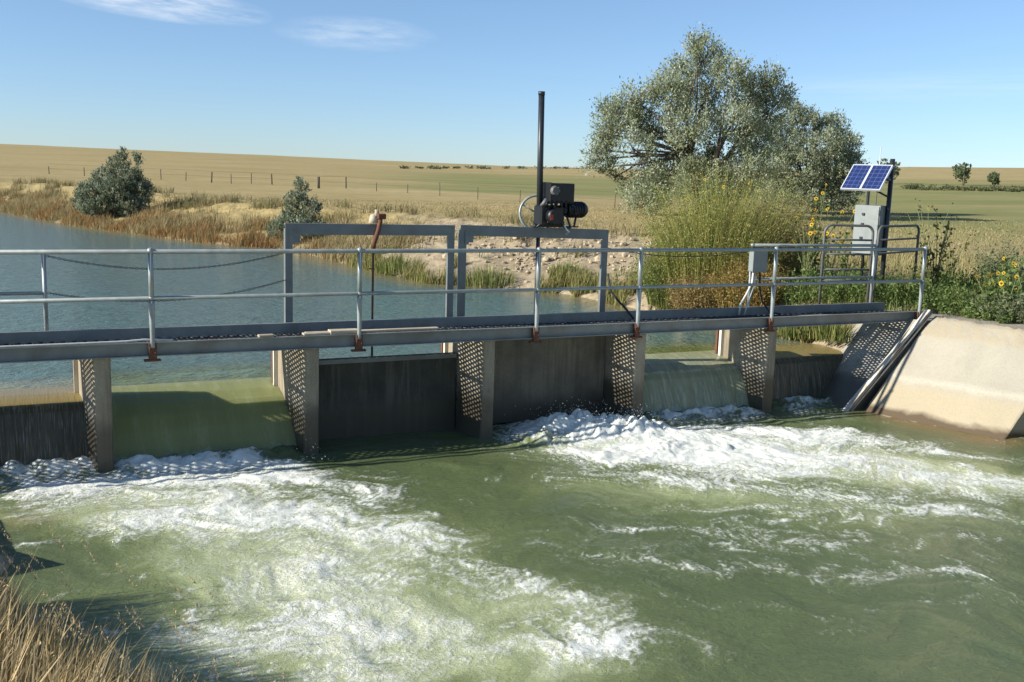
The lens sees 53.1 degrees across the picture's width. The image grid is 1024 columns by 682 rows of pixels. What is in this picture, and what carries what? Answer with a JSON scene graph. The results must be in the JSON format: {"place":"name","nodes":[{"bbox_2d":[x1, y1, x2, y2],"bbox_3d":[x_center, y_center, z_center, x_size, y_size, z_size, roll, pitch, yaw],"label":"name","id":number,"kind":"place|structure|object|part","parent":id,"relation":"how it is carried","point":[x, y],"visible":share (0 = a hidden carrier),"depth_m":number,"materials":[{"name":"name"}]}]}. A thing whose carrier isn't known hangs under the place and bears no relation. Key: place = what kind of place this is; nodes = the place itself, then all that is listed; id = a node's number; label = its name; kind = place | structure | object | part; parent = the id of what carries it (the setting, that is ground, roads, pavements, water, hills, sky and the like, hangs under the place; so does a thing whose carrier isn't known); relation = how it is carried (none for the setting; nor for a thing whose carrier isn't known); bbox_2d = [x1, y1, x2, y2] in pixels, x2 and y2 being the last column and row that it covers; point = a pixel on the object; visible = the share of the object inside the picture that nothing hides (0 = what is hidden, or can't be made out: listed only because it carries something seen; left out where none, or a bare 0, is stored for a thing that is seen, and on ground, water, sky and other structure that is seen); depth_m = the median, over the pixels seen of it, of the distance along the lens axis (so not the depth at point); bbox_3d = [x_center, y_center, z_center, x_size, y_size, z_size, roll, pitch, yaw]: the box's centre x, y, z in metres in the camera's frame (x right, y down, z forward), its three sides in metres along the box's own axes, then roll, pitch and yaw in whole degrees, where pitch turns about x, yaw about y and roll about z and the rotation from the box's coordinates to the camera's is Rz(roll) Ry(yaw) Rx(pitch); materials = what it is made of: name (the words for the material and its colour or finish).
{"place":"outdoors","nodes":[
{"label":"outdoors","id":0,"kind":"place"},
{"bbox_2d":[0,212,812,389],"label":"canal water","id":1,"kind":"structure","parent":0,"point":[23,273],"depth_m":22.47,"materials":[{"name":"blue liquid"}]},
{"bbox_2d":[0,395,1023,681],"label":"river water","id":2,"kind":"structure","parent":0,"point":[804,539],"depth_m":10.11,"materials":[{"name":"green liquid"}]},
{"bbox_2d":[0,386,87,465],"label":"falling water","id":3,"kind":"structure","parent":2,"relation":"on","point":[43,423],"depth_m":12.41,"materials":[{"name":"liquid"}]},
{"bbox_2d":[111,377,296,463],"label":"falling water","id":4,"kind":"structure","parent":2,"relation":"on","point":[158,420],"depth_m":13.20,"materials":[{"name":"green liquid"}]},
{"bbox_2d":[319,352,456,439],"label":"sluice gate","id":5,"kind":"structure","parent":2,"relation":"in","point":[375,395],"depth_m":14.37,"materials":[{"name":"metal"}]},
{"bbox_2d":[143,399,675,478],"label":"spray drops","id":6,"kind":"object","parent":2,"relation":"on","point":[558,414],"visible":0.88,"depth_m":14.85,"materials":[{"name":"white liquid"}]},
{"bbox_2d":[493,336,605,423],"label":"sluice gate","id":7,"kind":"structure","parent":2,"relation":"in","point":[532,381],"depth_m":15.47,"materials":[{"name":"metal"}]},
{"bbox_2d":[642,350,748,412],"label":"falling water","id":8,"kind":"structure","parent":2,"relation":"on","point":[677,381],"depth_m":16.52,"materials":[{"name":"green liquid"}]},
{"bbox_2d":[772,344,842,399],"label":"falling water","id":9,"kind":"structure","parent":2,"relation":"on","point":[806,370],"depth_m":17.63,"materials":[{"name":"liquid"}]},
{"bbox_2d":[0,144,1023,681],"bbox_3d":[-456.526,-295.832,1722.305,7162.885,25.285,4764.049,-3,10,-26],"label":"ground","id":10,"kind":"structure","parent":0,"point":[232,172],"depth_m":84.43,"materials":[{"name":"beige soil"}]},
{"bbox_2d":[73,358,113,472],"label":"concrete pier","id":11,"kind":"structure","parent":10,"relation":"on","point":[92,382],"depth_m":12.15,"materials":[{"name":"paint"}]},
{"bbox_2d":[0,548,210,681],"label":"grass stalks","id":12,"kind":"object","parent":10,"relation":"on","point":[72,638],"depth_m":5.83,"materials":[{"name":"brown plant"}]},
{"bbox_2d":[0,508,289,681],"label":"grass seed heads","id":13,"kind":"object","parent":12,"relation":"attached to","point":[60,608],"depth_m":5.56,"materials":[{"name":"brown plant"}]},
{"bbox_2d":[69,146,155,217],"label":"olive shrub","id":14,"kind":"object","parent":10,"relation":"on","point":[113,181],"visible":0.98,"depth_m":44.69,"materials":[{"name":"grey plant"}]},
{"bbox_2d":[0,186,436,263],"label":"waterside weeds","id":15,"kind":"object","parent":10,"relation":"on","point":[35,206],"visible":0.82,"depth_m":39.79,"materials":[{"name":"brown plant"}]},
{"bbox_2d":[271,349,318,454],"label":"concrete pier","id":16,"kind":"structure","parent":10,"relation":"on","point":[295,376],"depth_m":13.28,"materials":[{"name":"paint"}]},
{"bbox_2d":[284,223,454,322],"bbox_3d":[-1.969,-0.812,14.388,2.461,1.661,0.102,-3,10,-26],"label":"lifting frame","id":17,"kind":"object","parent":16,"relation":"on","point":[293,232],"visible":0.8,"depth_m":14.13,"materials":[{"name":"metal"}]},
{"bbox_2d":[46,253,283,269],"bbox_3d":[-4.339,-1.015,13.075,2.950,0.220,0.029,-3,10,-28],"label":"safety chain","id":18,"kind":"object","parent":17,"relation":"hanging from","point":[162,268],"visible":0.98,"depth_m":13.04,"materials":[{"name":"grey metal"}]},
{"bbox_2d":[47,280,284,301],"bbox_3d":[-4.352,-0.634,13.137,2.950,0.254,0.029,-3,10,-28],"label":"safety chain","id":19,"kind":"object","parent":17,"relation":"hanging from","point":[173,300],"visible":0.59,"depth_m":13.16,"materials":[{"name":"grey metal"}]},
{"bbox_2d":[368,210,385,355],"bbox_3d":[-1.907,-0.805,14.354,0.225,2.062,0.181,-3,10,-26],"label":"lift rod","id":20,"kind":"object","parent":17,"relation":"attached to","point":[377,217],"visible":0.93,"depth_m":14.18,"materials":[{"name":"metal"}]},
{"bbox_2d":[265,176,325,244],"bbox_3d":[-7.369,-4.412,35.558,2.217,2.680,1.400,5,10,17],"label":"olive shrub","id":21,"kind":"object","parent":10,"relation":"on","point":[288,212],"visible":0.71,"depth_m":35.40,"materials":[{"name":"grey plant"}]},
{"bbox_2d":[48,164,615,207],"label":"wire fence","id":22,"kind":"object","parent":10,"relation":"on","point":[318,182],"visible":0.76,"depth_m":81.14,"materials":[{"name":"brown wood"}]},
{"bbox_2d":[368,253,428,273],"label":"reed clump","id":23,"kind":"object","parent":10,"relation":"on","point":[398,264],"visible":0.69,"depth_m":28.22,"materials":[{"name":"green plant"}]},
{"bbox_2d":[7,169,838,305],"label":"earth clods","id":24,"kind":"object","parent":10,"relation":"on","point":[546,258],"visible":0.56,"depth_m":27.99,"materials":[{"name":"brown soil"}]},
{"bbox_2d":[0,176,857,269],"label":"bank weeds","id":25,"kind":"object","parent":10,"relation":"on","point":[191,203],"visible":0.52,"depth_m":41.50,"materials":[{"name":"brown plant"}]},
{"bbox_2d":[441,341,494,438],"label":"concrete pier","id":26,"kind":"structure","parent":10,"relation":"on","point":[474,389],"depth_m":14.41,"materials":[{"name":"paint"}]},
{"bbox_2d":[0,243,927,363],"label":"walkway bridge","id":27,"kind":"structure","parent":26,"relation":"on","point":[238,338],"depth_m":13.92,"materials":[{"name":"paint"}]},
{"bbox_2d":[0,339,172,347],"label":"pale conduit","id":28,"kind":"object","parent":27,"relation":"on","point":[59,344],"visible":1,"depth_m":11.82,"materials":[{"name":"grey metal"}]},
{"bbox_2d":[257,334,273,337],"bbox_3d":[-3.073,-0.067,12.782,0.191,0.030,0.095,-3,10,-26],"label":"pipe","id":29,"kind":"object","parent":27,"relation":"on","point":[264,335],"visible":1,"depth_m":12.76,"materials":[{"name":"white metal"}]},
{"bbox_2d":[302,332,329,335],"bbox_3d":[-2.485,-0.097,13.097,0.385,0.026,0.104,-3,10,-26],"label":"wooden plank","id":30,"kind":"object","parent":27,"relation":"on","point":[318,333],"visible":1,"depth_m":13.05,"materials":[{"name":"brown wood"}]},
{"bbox_2d":[328,328,356,334],"bbox_3d":[-2.180,-0.125,13.254,0.381,0.050,0.144,-3,10,-26],"label":"wooden plank","id":31,"kind":"object","parent":27,"relation":"on","point":[344,331],"visible":1,"depth_m":13.21,"materials":[{"name":"brown wood"}]},
{"bbox_2d":[305,327,438,332],"bbox_3d":[-1.823,-0.136,13.455,1.818,0.030,0.085,-3,10,-26],"label":"wooden plank","id":32,"kind":"object","parent":27,"relation":"on","point":[398,329],"visible":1,"depth_m":13.55,"materials":[{"name":"grey wood"}]},
{"bbox_2d":[738,252,780,314],"bbox_3d":[4.127,-0.974,17.086,0.826,1.075,0.184,-1,10,-19],"label":"junction box","id":33,"kind":"object","parent":27,"relation":"attached to","point":[757,261],"visible":0.81,"depth_m":16.99,"materials":[{"name":"grey paint"}]},
{"bbox_2d":[456,225,608,316],"bbox_3d":[0.338,-0.918,15.513,2.503,1.657,0.102,-3,10,-26],"label":"lifting frame","id":34,"kind":"object","parent":26,"relation":"on","point":[466,233],"visible":0.79,"depth_m":15.24,"materials":[{"name":"metal"}]},
{"bbox_2d":[519,91,587,313],"bbox_3d":[0.659,-1.880,15.379,1.056,3.619,0.464,-1,10,-14],"label":"gate motor","id":35,"kind":"object","parent":34,"relation":"attached to","point":[546,215],"visible":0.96,"depth_m":15.25,"materials":[{"name":"metal"}]},
{"bbox_2d":[607,273,633,318],"bbox_3d":[1.698,-0.695,16.019,0.473,0.705,0.048,4,9,12],"label":"hanging hose","id":36,"kind":"object","parent":34,"relation":"hanging from","point":[620,303],"visible":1,"depth_m":16.02,"materials":[{"name":"rubber"}]},
{"bbox_2d":[629,252,741,256],"bbox_3d":[2.723,-1.434,16.536,2.727,0.155,0.012,-2,10,-23],"label":"hanging wire","id":37,"kind":"object","parent":34,"relation":"hanging from","point":[687,256],"visible":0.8,"depth_m":16.59,"materials":[{"name":"rubber"}]},
{"bbox_2d":[466,259,520,288],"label":"reed clump","id":38,"kind":"object","parent":10,"relation":"on","point":[484,276],"visible":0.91,"depth_m":26.00,"materials":[{"name":"green plant"}]},
{"bbox_2d":[399,165,596,168],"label":"horizon brush","id":39,"kind":"object","parent":10,"relation":"on","point":[457,167],"visible":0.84,"depth_m":310.05,"materials":[{"name":"green plant"}]},
{"bbox_2d":[543,259,591,276],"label":"reed clump","id":40,"kind":"object","parent":10,"relation":"on","point":[564,267],"visible":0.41,"depth_m":26.02,"materials":[{"name":"green plant"}]},
{"bbox_2d":[345,239,857,342],"bbox_3d":[0.729,-1.541,24.959,2.741,0.990,16.586,-7,13,-43],"label":"bank sedge","id":41,"kind":"object","parent":10,"relation":"on","point":[418,274],"visible":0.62,"depth_m":25.30,"materials":[{"name":"green plant"}]},
{"bbox_2d":[602,334,645,418],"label":"concrete pier","id":42,"kind":"structure","parent":10,"relation":"on","point":[624,368],"depth_m":15.52,"materials":[{"name":"paint"}]},
{"bbox_2d":[624,232,718,308],"bbox_3d":[3.601,-1.596,22.057,2.553,1.719,2.608,-3,10,-26],"label":"weed clump","id":43,"kind":"object","parent":10,"relation":"on","point":[657,295],"visible":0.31,"depth_m":21.71,"materials":[{"name":"green plant"}]},
{"bbox_2d":[578,22,801,215],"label":"olive tree","id":44,"kind":"object","parent":10,"relation":"on","point":[632,115],"visible":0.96,"depth_m":51.35,"materials":[{"name":"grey plant"}]},
{"bbox_2d":[658,262,737,308],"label":"weed clump","id":45,"kind":"object","parent":10,"relation":"on","point":[691,298],"visible":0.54,"depth_m":20.68,"materials":[{"name":"brown plant"}]},
{"bbox_2d":[686,178,749,230],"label":"sunflower","id":46,"kind":"object","parent":10,"relation":"on","point":[722,193],"visible":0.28,"depth_m":22.73,"materials":[{"name":"plant"}]},
{"bbox_2d":[618,142,826,298],"bbox_3d":[4.449,-2.497,21.521,4.687,3.216,4.412,5,10,20],"label":"weed clump","id":47,"kind":"object","parent":10,"relation":"on","point":[708,236],"visible":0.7,"depth_m":21.06,"materials":[{"name":"green plant"}]},
{"bbox_2d":[695,255,794,307],"bbox_3d":[4.694,-1.187,20.552,2.189,1.226,2.133,-3,10,-26],"label":"weed clump","id":48,"kind":"object","parent":10,"relation":"on","point":[736,295],"visible":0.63,"depth_m":20.21,"materials":[{"name":"brown plant"}]},
{"bbox_2d":[715,328,776,411],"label":"concrete pier","id":49,"kind":"structure","parent":10,"relation":"on","point":[749,354],"depth_m":16.64,"materials":[{"name":"paint"}]},
{"bbox_2d":[700,180,845,285],"bbox_3d":[5.306,-2.350,21.796,3.408,2.376,3.157,-3,10,-26],"label":"weed clump","id":50,"kind":"object","parent":10,"relation":"on","point":[794,262],"visible":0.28,"depth_m":21.29,"materials":[{"name":"green plant"}]},
{"bbox_2d":[777,325,826,339],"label":"reed clump","id":51,"kind":"object","parent":10,"relation":"on","point":[784,332],"visible":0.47,"depth_m":18.75,"materials":[{"name":"green plant"}]},
{"bbox_2d":[776,265,844,304],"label":"leafy weed","id":52,"kind":"object","parent":10,"relation":"on","point":[816,289],"visible":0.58,"depth_m":19.94,"materials":[{"name":"green plant"}]},
{"bbox_2d":[793,216,830,294],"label":"sunflower","id":53,"kind":"object","parent":10,"relation":"on","point":[803,270],"visible":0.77,"depth_m":20.42,"materials":[{"name":"green plant"}]},
{"bbox_2d":[753,98,871,213],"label":"olive tree","id":54,"kind":"object","parent":10,"relation":"on","point":[813,159],"visible":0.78,"depth_m":59.82,"materials":[{"name":"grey plant"}]},
{"bbox_2d":[610,241,1023,323],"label":"bank grass","id":55,"kind":"structure","parent":10,"relation":"on","point":[901,266],"depth_m":24.61,"materials":[{"name":"green plant"}]},
{"bbox_2d":[799,184,843,280],"bbox_3d":[6.529,-2.268,21.855,0.896,2.184,0.652,-7,13,-43],"label":"sunflower","id":56,"kind":"object","parent":10,"relation":"on","point":[815,241],"visible":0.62,"depth_m":21.80,"materials":[{"name":"green plant"}]},
{"bbox_2d":[811,207,854,281],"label":"sunflower","id":57,"kind":"object","parent":10,"relation":"on","point":[828,256],"visible":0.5,"depth_m":20.97,"materials":[{"name":"green plant"}]},
{"bbox_2d":[800,258,866,303],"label":"leafy weed","id":58,"kind":"object","parent":10,"relation":"on","point":[828,292],"visible":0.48,"depth_m":19.60,"materials":[{"name":"green plant"}]},
{"bbox_2d":[805,324,862,343],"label":"reed clump","id":59,"kind":"object","parent":10,"relation":"on","point":[832,330],"visible":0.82,"depth_m":18.31,"materials":[{"name":"green plant"}]},
{"bbox_2d":[831,231,858,288],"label":"sunflower","id":60,"kind":"object","parent":10,"relation":"on","point":[842,257],"visible":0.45,"depth_m":20.42,"materials":[{"name":"green plant"}]},
{"bbox_2d":[818,224,873,303],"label":"pipe gate","id":61,"kind":"structure","parent":10,"relation":"on","point":[824,253],"depth_m":18.62,"materials":[{"name":"grey metal"}]},
{"bbox_2d":[823,266,893,303],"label":"leafy weed","id":62,"kind":"object","parent":10,"relation":"on","point":[844,291],"visible":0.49,"depth_m":19.46,"materials":[{"name":"green plant"}]},
{"bbox_2d":[854,260,866,287],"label":"sunflower","id":63,"kind":"object","parent":10,"relation":"on","point":[857,272],"visible":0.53,"depth_m":20.24,"materials":[{"name":"green plant"}]},
{"bbox_2d":[840,147,894,296],"bbox_3d":[6.777,-2.066,19.512,0.839,3.250,0.858,11,13,43],"label":"solar station","id":64,"kind":"object","parent":10,"relation":"on","point":[868,178],"visible":0.86,"depth_m":19.32,"materials":[{"name":"metal"}]},
{"bbox_2d":[851,205,885,255],"bbox_3d":[6.864,-2.127,19.628,0.506,0.940,0.445,11,13,43],"label":"equipment cabinet","id":65,"kind":"object","parent":64,"relation":"attached to","point":[873,216],"visible":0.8,"depth_m":19.46,"materials":[{"name":"grey metal"}]},
{"bbox_3d":[6.729,-2.115,19.495,0.475,0.890,0.019,11,13,43],"label":"door","id":66,"kind":"part","parent":65,"relation":"part of","materials":[{"name":"grey paint"}]},
{"bbox_2d":[820,309,952,411],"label":"abutment wall","id":67,"kind":"structure","parent":10,"relation":"on","point":[873,354],"depth_m":17.47,"materials":[{"name":"concrete"}]},
{"bbox_2d":[877,158,900,183],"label":"plains tree","id":68,"kind":"object","parent":10,"relation":"on","point":[896,171],"visible":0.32,"depth_m":175.97,"materials":[{"name":"green plant"}]},
{"bbox_2d":[872,224,919,301],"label":"pipe gate","id":69,"kind":"structure","parent":10,"relation":"on","point":[889,226],"depth_m":19.36,"materials":[{"name":"grey metal"}]},
{"bbox_2d":[858,263,941,307],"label":"leafy weed","id":70,"kind":"object","parent":10,"relation":"on","point":[891,285],"visible":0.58,"depth_m":18.99,"materials":[{"name":"green plant"}]},
{"bbox_2d":[877,264,959,304],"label":"leafy weed","id":71,"kind":"object","parent":10,"relation":"on","point":[916,291],"visible":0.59,"depth_m":19.12,"materials":[{"name":"green plant"}]},
{"bbox_2d":[907,198,952,280],"bbox_3d":[8.793,-2.021,21.611,1.028,1.934,0.637,10,12,41],"label":"sunflower","id":72,"kind":"object","parent":10,"relation":"on","point":[925,240],"visible":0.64,"depth_m":21.59,"materials":[{"name":"green plant"}]},
{"bbox_2d":[916,207,956,287],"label":"sunflower","id":73,"kind":"object","parent":10,"relation":"on","point":[935,269],"visible":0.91,"depth_m":20.40,"materials":[{"name":"green plant"}]},
{"bbox_2d":[901,282,973,314],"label":"leafy weed","id":74,"kind":"object","parent":10,"relation":"on","point":[925,302],"visible":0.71,"depth_m":18.47,"materials":[{"name":"green plant"}]},
{"bbox_2d":[908,264,970,287],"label":"leafy weed","id":75,"kind":"object","parent":10,"relation":"on","point":[954,276],"visible":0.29,"depth_m":21.21,"materials":[{"name":"green plant"}]},
{"bbox_2d":[864,316,1023,438],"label":"canal lining","id":76,"kind":"object","parent":10,"relation":"on","point":[960,373],"visible":0.87,"depth_m":16.33,"materials":[{"name":"concrete"}]},
{"bbox_2d":[926,278,985,315],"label":"leafy weed","id":77,"kind":"object","parent":10,"relation":"on","point":[956,289],"visible":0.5,"depth_m":18.59,"materials":[{"name":"green plant"}]},
{"bbox_2d":[938,235,974,277],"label":"sunflower","id":78,"kind":"object","parent":10,"relation":"on","point":[952,265],"visible":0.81,"depth_m":21.63,"materials":[{"name":"green plant"}]},
{"bbox_2d":[951,162,971,185],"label":"plains tree","id":79,"kind":"object","parent":10,"relation":"on","point":[961,171],"visible":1,"depth_m":166.46,"materials":[{"name":"green plant"}]},
{"bbox_2d":[900,183,1023,191],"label":"brush","id":80,"kind":"object","parent":10,"relation":"on","point":[968,188],"visible":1,"depth_m":136.50,"materials":[{"name":"green plant"}]},
{"bbox_2d":[927,265,999,292],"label":"leafy weed","id":81,"kind":"object","parent":10,"relation":"on","point":[963,277],"visible":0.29,"depth_m":20.72,"materials":[{"name":"green plant"}]},
{"bbox_2d":[945,291,1001,318],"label":"leafy weed","id":82,"kind":"object","parent":10,"relation":"on","point":[966,306],"visible":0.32,"depth_m":17.88,"materials":[{"name":"green plant"}]},
{"bbox_2d":[974,273,998,307],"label":"sunflower","id":83,"kind":"object","parent":10,"relation":"on","point":[988,291],"visible":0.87,"depth_m":17.66,"materials":[{"name":"green plant"}]},
{"bbox_2d":[955,244,1023,297],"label":"leafy weed","id":84,"kind":"object","parent":10,"relation":"on","point":[986,279],"visible":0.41,"depth_m":19.93,"materials":[{"name":"green plant"}]},
{"bbox_2d":[960,299,1020,323],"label":"leafy weed","id":85,"kind":"object","parent":10,"relation":"on","point":[969,313],"visible":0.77,"depth_m":17.22,"materials":[{"name":"green plant"}]},
{"bbox_2d":[986,171,999,185],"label":"plains tree","id":86,"kind":"object","parent":10,"relation":"on","point":[993,178],"visible":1,"depth_m":163.67,"materials":[{"name":"green plant"}]},
{"bbox_2d":[968,290,1023,323],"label":"leafy weed","id":87,"kind":"object","parent":10,"relation":"on","point":[1000,306],"visible":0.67,"depth_m":17.17,"materials":[{"name":"green plant"}]},
{"bbox_2d":[968,221,1023,288],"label":"leafy weed","id":88,"kind":"object","parent":10,"relation":"on","point":[995,271],"visible":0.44,"depth_m":21.29,"materials":[{"name":"green plant"}]},
{"bbox_2d":[969,242,1023,282],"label":"leafy weed","id":89,"kind":"object","parent":10,"relation":"on","point":[996,257],"visible":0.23,"depth_m":23.37,"materials":[{"name":"green plant"}]},
{"bbox_2d":[972,230,1023,278],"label":"leafy weed","id":90,"kind":"object","parent":10,"relation":"on","point":[986,263],"visible":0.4,"depth_m":22.69,"materials":[{"name":"green plant"}]},
{"bbox_2d":[988,257,1009,295],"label":"sunflower","id":91,"kind":"object","parent":10,"relation":"on","point":[999,288],"visible":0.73,"depth_m":19.35,"materials":[{"name":"green plant"}]},
{"bbox_2d":[984,282,1023,323],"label":"leafy weed","id":92,"kind":"object","parent":10,"relation":"on","point":[1021,307],"visible":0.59,"depth_m":17.15,"materials":[{"name":"green plant"}]},
{"bbox_2d":[999,272,1022,310],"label":"sunflower","id":93,"kind":"object","parent":10,"relation":"on","point":[1008,284],"visible":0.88,"depth_m":17.34,"materials":[{"name":"green plant"}]},
{"bbox_2d":[1001,293,1023,323],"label":"leafy weed","id":94,"kind":"object","parent":10,"relation":"on","point":[1014,311],"visible":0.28,"depth_m":17.05,"materials":[{"name":"green plant"}]},
{"bbox_2d":[1008,251,1023,296],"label":"sunflower","id":95,"kind":"object","parent":10,"relation":"on","point":[1020,280],"visible":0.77,"depth_m":18.80,"materials":[{"name":"green plant"}]},
{"bbox_2d":[0,0,1023,170],"label":"sky","id":96,"kind":"structure","parent":0,"point":[928,83],"materials":[{"name":"blue"}]},
{"bbox_2d":[150,191,1023,253],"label":"dry grass","id":97,"kind":"structure","parent":0,"point":[596,224],"depth_m":44.59,"materials":[{"name":"beige plant"}]}
]}

